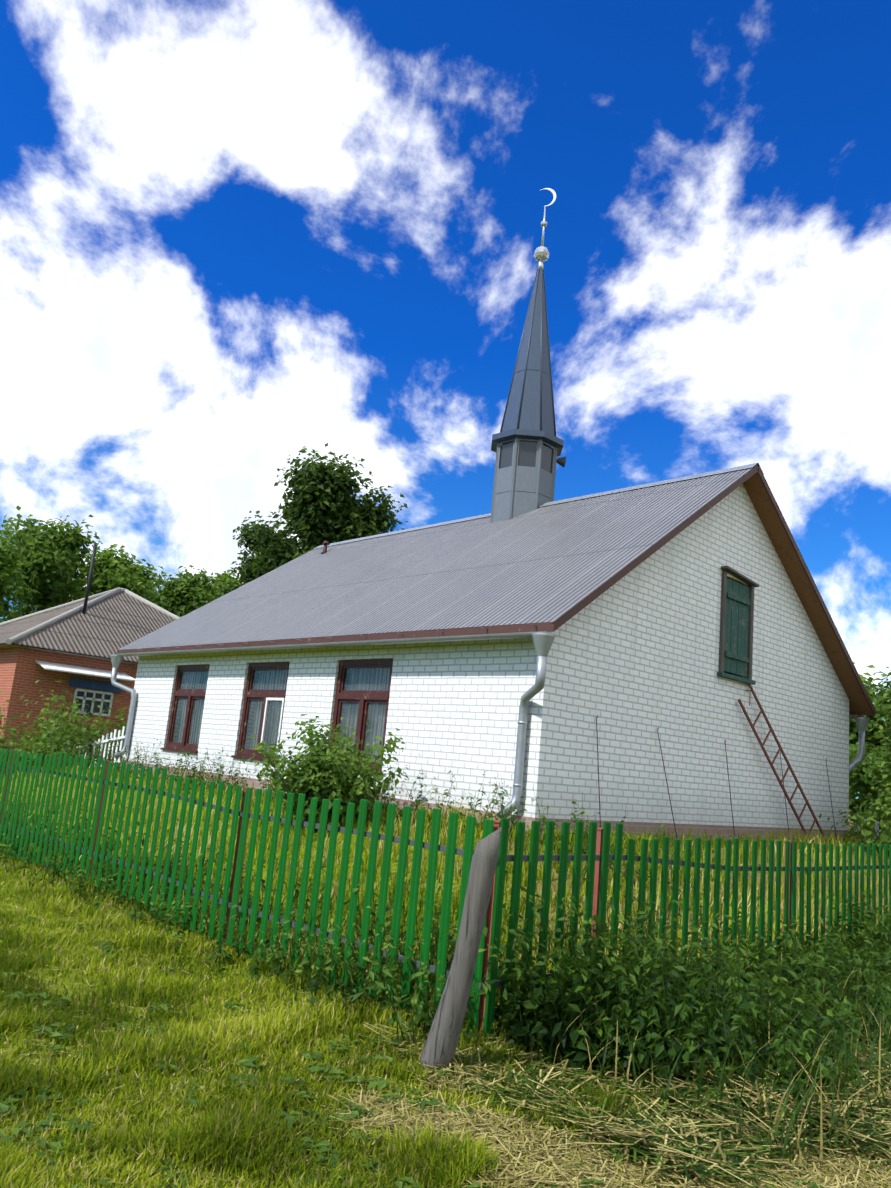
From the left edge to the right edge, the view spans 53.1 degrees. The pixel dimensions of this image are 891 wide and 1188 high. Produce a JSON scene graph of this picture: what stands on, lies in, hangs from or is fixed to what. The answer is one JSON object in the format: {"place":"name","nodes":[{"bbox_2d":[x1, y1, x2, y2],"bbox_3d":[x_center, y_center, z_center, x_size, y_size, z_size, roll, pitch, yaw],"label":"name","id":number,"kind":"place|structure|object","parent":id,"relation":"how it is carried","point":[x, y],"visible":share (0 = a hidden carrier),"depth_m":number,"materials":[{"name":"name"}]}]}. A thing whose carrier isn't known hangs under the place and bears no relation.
{"place":"outdoors","nodes":[
{"label":"outdoors","id":0,"kind":"place"},
{"bbox_2d":[0,753,890,1187],"bbox_3d":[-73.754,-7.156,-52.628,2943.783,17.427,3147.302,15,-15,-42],"label":"ground","id":1,"kind":"structure","parent":0,"point":[68,982],"depth_m":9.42,"materials":[{"name":"green plant"}]},
{"bbox_2d":[0,543,179,777],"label":"neighbour house","id":2,"kind":"structure","parent":1,"relation":"on","point":[72,646],"depth_m":26.86,"materials":[{"name":"red brick"}]},
{"bbox_2d":[0,734,890,1122],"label":"weed","id":3,"kind":"object","parent":1,"relation":"on","point":[530,1030],"depth_m":5.77,"materials":[{"name":"green plant"}]},
{"bbox_2d":[0,443,890,838],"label":"tree","id":4,"kind":"object","parent":1,"relation":"on","point":[32,557],"depth_m":37.50,"materials":[{"name":"green plant"}]},
{"bbox_2d":[0,748,890,1040],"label":"picket fence","id":5,"kind":"object","parent":1,"relation":"on","point":[598,858],"visible":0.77,"depth_m":7.27,"materials":[{"name":"green wood"}]},
{"bbox_2d":[0,680,890,859],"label":"shrub","id":6,"kind":"object","parent":1,"relation":"on","point":[307,777],"depth_m":12.47,"materials":[{"name":"green plant"}]},
{"bbox_2d":[419,827,501,1073],"bbox_3d":[0.068,2.057,5.032,0.424,1.488,0.171,-1,-12,29],"label":"old fence post","id":7,"kind":"object","parent":1,"relation":"on","point":[440,1047],"visible":0.81,"depth_m":4.95,"materials":[{"name":"grey wood"}]},
{"bbox_2d":[41,726,885,838],"bbox_3d":[1.038,5.385,23.641,25.501,2.212,8.428,3,-11,10],"label":"white picket fence","id":8,"kind":"object","parent":1,"relation":"on","point":[119,737],"visible":0.1,"depth_m":22.06,"materials":[{"name":"paint"}]},
{"bbox_2d":[119,760,848,841],"bbox_3d":[0.391,4.708,19.508,10.070,0.690,12.570,15,-15,-42],"label":"building foundation","id":9,"kind":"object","parent":1,"relation":"on","point":[726,830],"depth_m":14.31,"materials":[{"name":"grey concrete"}]},
{"bbox_2d":[123,484,848,829],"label":"brick walls","id":10,"kind":"structure","parent":1,"relation":"on","point":[633,660],"depth_m":14.47,"materials":[{"name":"white brick"}]},
{"bbox_2d":[160,658,392,773],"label":"windows","id":11,"kind":"structure","parent":10,"relation":"in","point":[366,695],"depth_m":16.89,"materials":[{"name":"brown wood"}]},
{"bbox_2d":[110,624,869,817],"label":"rainwater goods","id":12,"kind":"object","parent":10,"relation":"attached to","point":[543,641],"visible":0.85,"depth_m":13.13,"materials":[{"name":"grey metal"}]},
{"bbox_2d":[117,463,875,715],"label":"roof","id":13,"kind":"structure","parent":10,"relation":"on","point":[553,566],"depth_m":16.65,"materials":[{"name":"grey metal"}]},
{"bbox_2d":[321,541,329,553],"bbox_3d":[-3.245,-1.203,24.055,0.213,0.470,0.213,15,-15,-42],"label":"roof vent","id":14,"kind":"object","parent":13,"relation":"on","point":[325,543],"visible":0.83,"depth_m":24.02,"materials":[{"name":"metal"}]},
{"bbox_2d":[491,188,565,522],"bbox_3d":[2.053,-5.589,20.723,1.600,8.590,1.600,15,-15,-42],"label":"minaret","id":15,"kind":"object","parent":13,"relation":"on","point":[527,445],"depth_m":19.89,"materials":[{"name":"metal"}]},
{"bbox_2d":[596,715,836,843],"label":"thin rods","id":16,"kind":"object","parent":10,"relation":"attached to","point":[728,779],"depth_m":13.78,"materials":[{"name":"brown metal"}]},
{"bbox_2d":[717,566,758,684],"bbox_3d":[5.176,0.568,15.757,1.180,1.926,0.144,15,-15,-42],"label":"loft hatch","id":17,"kind":"object","parent":10,"relation":"attached to","point":[736,627],"visible":1,"depth_m":15.76,"materials":[{"name":"green wood"}]},
{"bbox_2d":[355,1012,890,1187],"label":"mown hay","id":18,"kind":"object","parent":1,"relation":"on","point":[668,1134],"visible":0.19,"depth_m":4.51,"materials":[{"name":"plant"}]},
{"bbox_2d":[513,940,890,1174],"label":"tall verge grass","id":19,"kind":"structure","parent":1,"relation":"on","point":[813,1083],"depth_m":4.85,"materials":[{"name":"plant"}]},
{"bbox_2d":[738,683,823,840],"bbox_3d":[6.138,3.218,16.262,2.987,2.942,0.109,14,-14,-37],"label":"steel ladder","id":20,"kind":"object","parent":1,"relation":"on","point":[771,730],"visible":0.9,"depth_m":16.18,"materials":[{"name":"metal"}]},
{"bbox_2d":[0,0,890,798],"label":"sky","id":21,"kind":"structure","parent":0,"point":[238,237],"materials":[{"name":"blue"}]}
]}

